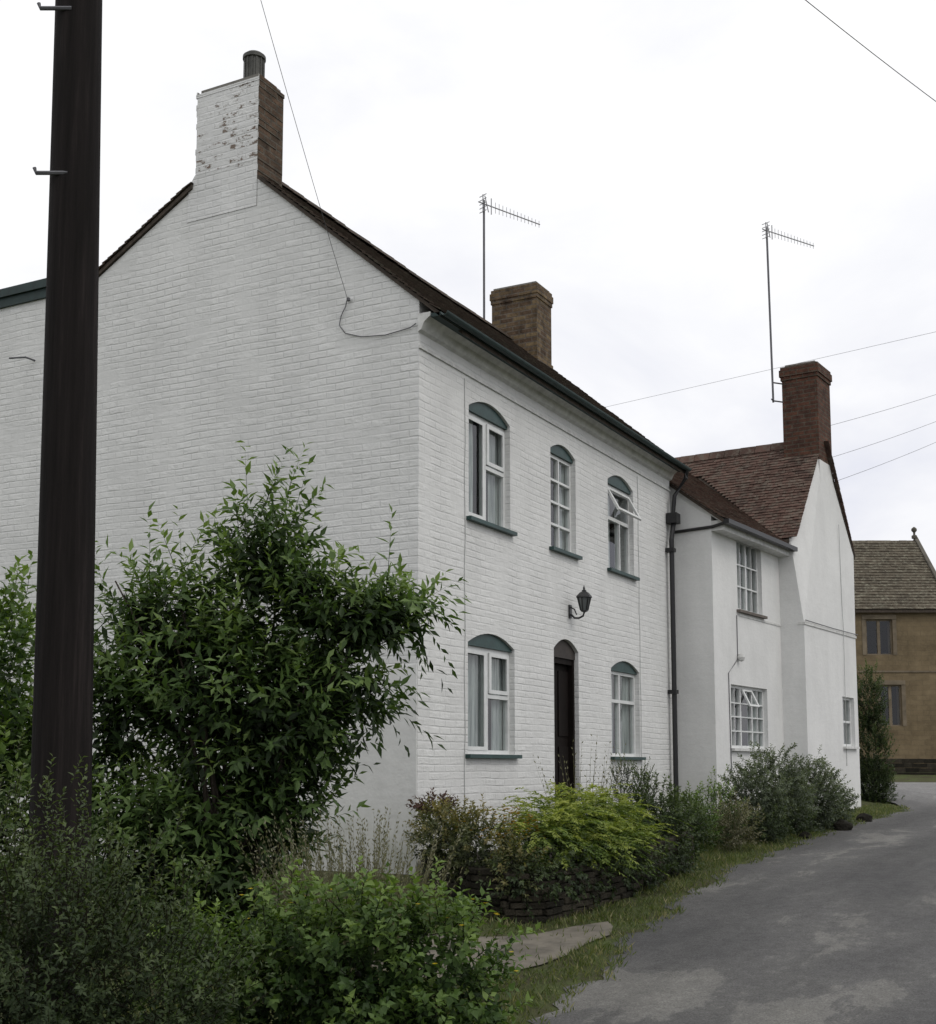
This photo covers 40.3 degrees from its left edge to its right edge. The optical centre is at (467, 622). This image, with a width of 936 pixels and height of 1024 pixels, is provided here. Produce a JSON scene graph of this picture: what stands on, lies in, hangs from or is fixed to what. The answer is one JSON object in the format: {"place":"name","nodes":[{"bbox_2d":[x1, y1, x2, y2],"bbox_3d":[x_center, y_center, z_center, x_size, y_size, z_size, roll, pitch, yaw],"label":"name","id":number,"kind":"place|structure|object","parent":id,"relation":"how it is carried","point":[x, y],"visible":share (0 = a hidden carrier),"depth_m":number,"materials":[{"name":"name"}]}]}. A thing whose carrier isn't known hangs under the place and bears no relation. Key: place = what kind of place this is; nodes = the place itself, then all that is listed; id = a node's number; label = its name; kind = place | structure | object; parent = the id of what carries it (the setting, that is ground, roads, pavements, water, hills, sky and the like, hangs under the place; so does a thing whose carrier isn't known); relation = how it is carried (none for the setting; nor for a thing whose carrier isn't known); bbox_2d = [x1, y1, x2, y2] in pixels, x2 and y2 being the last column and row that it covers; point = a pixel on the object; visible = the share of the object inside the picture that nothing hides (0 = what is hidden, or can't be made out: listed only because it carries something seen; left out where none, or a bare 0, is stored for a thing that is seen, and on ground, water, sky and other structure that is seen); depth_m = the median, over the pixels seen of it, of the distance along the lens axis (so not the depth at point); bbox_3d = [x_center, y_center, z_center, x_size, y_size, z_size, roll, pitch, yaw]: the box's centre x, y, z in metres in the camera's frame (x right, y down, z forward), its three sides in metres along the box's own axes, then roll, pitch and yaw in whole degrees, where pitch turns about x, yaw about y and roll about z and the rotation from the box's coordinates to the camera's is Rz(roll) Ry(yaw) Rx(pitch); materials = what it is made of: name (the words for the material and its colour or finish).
{"place":"outdoors","nodes":[
{"label":"outdoors","id":0,"kind":"place"},
{"bbox_2d":[0,772,935,1023],"bbox_3d":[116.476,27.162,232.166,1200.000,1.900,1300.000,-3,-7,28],"label":"ground","id":1,"kind":"structure","parent":0,"point":[897,778],"depth_m":10.34,"materials":[{"name":"green plant"}]},
{"bbox_2d":[0,278,45,854],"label":"wing","id":2,"kind":"structure","parent":1,"relation":"on","point":[22,321],"depth_m":15.97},
{"bbox_2d":[24,0,101,1021],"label":"utility pole","id":3,"kind":"object","parent":1,"relation":"on","point":[62,724],"visible":0.82,"depth_m":7.05,"materials":[{"name":"wood"}]},
{"bbox_2d":[261,1,346,295],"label":"overhead cable","id":4,"kind":"object","parent":3,"relation":"attached to","point":[301,142],"visible":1,"depth_m":12.05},
{"bbox_2d":[805,0,935,101],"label":"overhead cable","id":5,"kind":"object","parent":3,"relation":"attached to","point":[868,49],"visible":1,"depth_m":15.86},
{"bbox_2d":[0,550,126,945],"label":"shrub","id":6,"kind":"object","parent":1,"relation":"on","point":[12,719],"visible":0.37,"depth_m":9.69,"materials":[{"name":"green plant"}]},
{"bbox_2d":[0,726,278,1023],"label":"shrub","id":7,"kind":"object","parent":1,"relation":"on","point":[21,1010],"visible":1,"depth_m":5.37,"materials":[{"name":"green plant"}]},
{"bbox_2d":[14,440,470,969],"bbox_3d":[-1.593,0.665,9.106,3.196,4.024,2.166,1,-7,-11],"label":"tree","id":8,"kind":"object","parent":1,"relation":"on","point":[270,770],"visible":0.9,"depth_m":8.79,"materials":[{"name":"green plant"}]},
{"bbox_2d":[121,855,544,1023],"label":"shrub","id":9,"kind":"object","parent":1,"relation":"on","point":[338,986],"visible":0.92,"depth_m":6.16,"materials":[{"name":"green plant"}]},
{"bbox_2d":[240,888,517,971],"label":"flowers","id":10,"kind":"object","parent":9,"relation":"on","point":[418,904],"visible":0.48,"depth_m":6.34,"materials":[{"name":"yellow plant"}]},
{"bbox_2d":[236,807,465,980],"bbox_3d":[-0.743,1.666,7.903,1.391,1.061,1.404,2,-7,-19],"label":"plant","id":11,"kind":"object","parent":1,"relation":"on","point":[331,869],"visible":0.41,"depth_m":7.86,"materials":[{"name":"green plant"}]},
{"bbox_2d":[91,50,690,874],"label":"cottage","id":12,"kind":"structure","parent":1,"relation":"on","point":[509,474],"depth_m":14.60,"materials":[{"name":"brick"}]},
{"bbox_2d":[466,402,517,535],"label":"window","id":13,"kind":"structure","parent":12,"relation":"in","point":[492,428],"depth_m":14.69,"materials":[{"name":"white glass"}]},
{"bbox_2d":[465,634,521,758],"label":"window","id":14,"kind":"structure","parent":12,"relation":"in","point":[486,652],"depth_m":14.34,"materials":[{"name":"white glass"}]},
{"bbox_2d":[478,193,539,318],"bbox_3d":[0.712,-5.834,21.648,1.370,2.650,0.180,5,-8,-38],"label":"tv antenna","id":15,"kind":"object","parent":12,"relation":"attached to","point":[483,202],"visible":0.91,"depth_m":21.39,"materials":[{"name":"metal"}]},
{"bbox_2d":[554,639,574,809],"bbox_3d":[1.142,1.327,16.129,0.140,2.220,0.780,-3,-7,28],"label":"door","id":16,"kind":"structure","parent":12,"relation":"in","point":[564,655],"depth_m":16.31,"materials":[{"name":"wood"}]},
{"bbox_2d":[549,445,582,559],"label":"window","id":17,"kind":"structure","parent":12,"relation":"in","point":[561,503],"depth_m":16.58,"materials":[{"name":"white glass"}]},
{"bbox_2d":[607,476,641,580],"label":"window","id":18,"kind":"structure","parent":12,"relation":"in","point":[616,485],"depth_m":18.26,"materials":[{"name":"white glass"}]},
{"bbox_2d":[611,661,645,759],"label":"window","id":19,"kind":"structure","parent":12,"relation":"in","point":[622,671],"depth_m":18.24,"materials":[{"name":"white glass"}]},
{"bbox_2d":[406,787,459,819],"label":"plant","id":20,"kind":"object","parent":1,"relation":"on","point":[419,806],"visible":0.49,"depth_m":12.25,"materials":[{"name":"green plant"}]},
{"bbox_2d":[402,793,552,905],"bbox_3d":[0.020,2.058,11.447,0.904,1.057,2.048,4,-7,-31],"label":"shrub","id":21,"kind":"object","parent":1,"relation":"on","point":[464,848],"visible":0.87,"depth_m":11.25,"materials":[{"name":"green plant"}]},
{"bbox_2d":[454,806,545,838],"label":"flowers","id":22,"kind":"object","parent":21,"relation":"on","point":[516,812],"visible":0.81,"depth_m":11.31,"materials":[{"name":"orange plant"}]},
{"bbox_2d":[420,848,612,915],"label":"soil","id":23,"kind":"structure","parent":1,"relation":"on","point":[509,864],"depth_m":11.75,"materials":[{"name":"brown soil"}]},
{"bbox_2d":[534,733,636,818],"bbox_3d":[1.405,1.815,13.919,1.124,1.315,0.888,5,-8,-36],"label":"plant","id":24,"kind":"object","parent":23,"relation":"on","point":[590,772],"visible":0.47,"depth_m":13.95,"materials":[{"name":"green plant"}]},
{"bbox_2d":[488,779,693,885],"bbox_3d":[1.031,2.007,12.133,1.653,1.028,3.049,-3,-7,28],"label":"juniper","id":25,"kind":"object","parent":23,"relation":"on","point":[590,819],"visible":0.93,"depth_m":11.81,"materials":[{"name":"green plant"}]},
{"bbox_2d":[616,768,717,860],"bbox_3d":[2.122,2.180,13.856,1.014,1.191,1.810,-2,-7,19],"label":"shrub","id":26,"kind":"object","parent":23,"relation":"on","point":[671,803],"visible":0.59,"depth_m":13.58,"materials":[{"name":"green plant"}]},
{"bbox_2d":[421,821,693,923],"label":"retaining wall","id":27,"kind":"structure","parent":1,"relation":"on","point":[511,909],"depth_m":11.04,"materials":[{"name":"stone"}]},
{"bbox_2d":[476,818,704,921],"bbox_3d":[1.349,2.332,12.134,0.857,0.886,3.949,-5,-8,35],"label":"shrub","id":28,"kind":"object","parent":1,"relation":"on","point":[556,889],"visible":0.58,"depth_m":11.40,"materials":[{"name":"green plant"}]},
{"bbox_2d":[607,753,661,812],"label":"shrub","id":29,"kind":"object","parent":1,"relation":"on","point":[627,775],"visible":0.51,"depth_m":14.46,"materials":[{"name":"green plant"}]},
{"bbox_2d":[653,764,751,851],"bbox_3d":[2.905,2.430,15.875,1.009,1.329,2.239,-3,-7,28],"label":"shrub","id":30,"kind":"object","parent":1,"relation":"on","point":[711,816],"visible":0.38,"depth_m":16.00,"materials":[{"name":"green plant"}]},
{"bbox_2d":[700,789,766,850],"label":"plant","id":31,"kind":"object","parent":1,"relation":"on","point":[732,832],"visible":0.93,"depth_m":15.65,"materials":[{"name":"green plant"}]},
{"bbox_2d":[669,360,860,815],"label":"cottage","id":32,"kind":"structure","parent":1,"relation":"on","point":[764,558],"depth_m":21.96,"materials":[{"name":"white paint"}]},
{"bbox_2d":[736,541,767,618],"bbox_3d":[4.616,-0.712,21.038,0.195,1.225,1.230,-4,-8,33],"label":"window","id":33,"kind":"structure","parent":32,"relation":"in","point":[743,546],"depth_m":21.11,"materials":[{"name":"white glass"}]},
{"bbox_2d":[731,685,773,751],"bbox_3d":[4.529,1.572,20.681,0.274,1.045,1.730,-4,-8,33],"label":"window","id":34,"kind":"structure","parent":32,"relation":"in","point":[755,711],"depth_m":20.86,"materials":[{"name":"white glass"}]},
{"bbox_2d":[762,221,813,402],"bbox_3d":[6.185,-5.798,24.411,1.569,3.499,0.180,5,-8,-38],"label":"tv antenna","id":35,"kind":"object","parent":32,"relation":"attached to","point":[766,229],"visible":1,"depth_m":24.05,"materials":[{"name":"metal"}]},
{"bbox_2d":[842,697,859,748],"bbox_3d":[7.053,1.879,23.710,0.195,0.955,0.830,-4,-8,33],"label":"window","id":36,"kind":"structure","parent":32,"relation":"in","point":[849,746],"depth_m":23.98,"materials":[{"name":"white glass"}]},
{"bbox_2d":[834,422,933,456],"bbox_3d":[10.338,-4.540,27.538,9.673,3.707,0.007,5,-8,-40],"label":"overhead cable","id":37,"kind":"object","parent":32,"relation":"attached to","point":[883,440],"visible":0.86,"depth_m":25.80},
{"bbox_2d":[833,394,935,424],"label":"overhead cable","id":38,"kind":"object","parent":32,"relation":"attached to","point":[883,410],"visible":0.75,"depth_m":26.32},
{"bbox_2d":[838,442,935,480],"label":"overhead cable","id":39,"kind":"object","parent":32,"relation":"attached to","point":[886,462],"visible":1,"depth_m":25.41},
{"bbox_2d":[708,740,821,840],"bbox_3d":[4.073,2.327,17.396,1.305,1.449,2.022,-3,-7,28],"label":"shrub","id":40,"kind":"object","parent":1,"relation":"on","point":[760,783],"visible":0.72,"depth_m":17.24,"materials":[{"name":"green plant"}]},
{"bbox_2d":[748,787,860,845],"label":"shrub","id":41,"kind":"object","parent":1,"relation":"on","point":[775,834],"visible":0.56,"depth_m":16.66,"materials":[{"name":"green plant"}]},
{"bbox_2d":[798,831,811,838],"bbox_3d":[4.662,2.964,17.646,0.186,0.145,0.180,-3,-7,28],"label":"rock","id":42,"kind":"object","parent":1,"relation":"on","point":[804,834],"visible":0.77,"depth_m":17.59,"materials":[{"name":"stone"}]},
{"bbox_2d":[760,746,860,832],"bbox_3d":[5.159,2.611,19.168,1.147,1.526,2.818,-5,-8,35],"label":"shrub","id":43,"kind":"object","parent":1,"relation":"on","point":[827,815],"visible":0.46,"depth_m":19.04,"materials":[{"name":"green plant"}]},
{"bbox_2d":[833,819,852,830],"bbox_3d":[5.599,3.066,19.084,0.282,0.234,0.258,1,-7,-10],"label":"rock","id":44,"kind":"object","parent":1,"relation":"on","point":[841,825],"visible":0.82,"depth_m":18.99,"materials":[{"name":"stone"}]},
{"bbox_2d":[856,813,872,821],"bbox_3d":[6.486,3.218,20.863,0.278,0.190,0.226,1,-6,-5],"label":"rock","id":45,"kind":"object","parent":1,"relation":"on","point":[865,817],"visible":0.74,"depth_m":20.79,"materials":[{"name":"stone"}]},
{"bbox_2d":[856,658,903,803],"bbox_3d":[8.177,2.487,26.019,1.254,3.517,1.328,-3,-7,28],"label":"conifer","id":46,"kind":"object","parent":1,"relation":"on","point":[871,718],"visible":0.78,"depth_m":25.78,"materials":[{"name":"green plant"}]},
{"bbox_2d":[852,527,935,763],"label":"stone house","id":47,"kind":"structure","parent":1,"relation":"on","point":[895,602],"depth_m":43.76,"materials":[{"name":"stone"},{"name":"slate"},{"name":"glass"}]},
{"bbox_2d":[866,620,891,654],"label":"window","id":48,"kind":"structure","parent":47,"relation":"in","point":[877,621],"depth_m":43.79,"materials":[{"name":"black glass"}]},
{"bbox_2d":[880,685,901,725],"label":"window","id":49,"kind":"structure","parent":47,"relation":"in","point":[889,686],"depth_m":43.56,"materials":[{"name":"black glass"}]},
{"bbox_2d":[860,759,935,774],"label":"garden wall","id":50,"kind":"structure","parent":1,"relation":"on","point":[908,766],"depth_m":38.90,"materials":[{"name":"stone"}]},
{"bbox_2d":[0,0,935,569],"label":"sky","id":51,"kind":"structure","parent":0,"point":[650,145],"materials":[{"name":"white"}]},
{"bbox_2d":[372,921,612,978],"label":"path","id":52,"kind":"structure","parent":0,"point":[546,944],"depth_m":9.87,"materials":[{"name":"concrete"}]},
{"bbox_2d":[528,782,935,1023],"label":"road","id":53,"kind":"structure","parent":0,"point":[838,927],"depth_m":9.63,"materials":[{"name":"grey asphalt"}]},
{"bbox_2d":[607,332,933,406],"bbox_3d":[8.812,-7.201,36.057,14.448,0.209,0.009,-6,-9,44],"label":"overhead cable","id":54,"kind":"object","parent":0,"point":[774,368],"visible":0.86,"depth_m":36.21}
]}

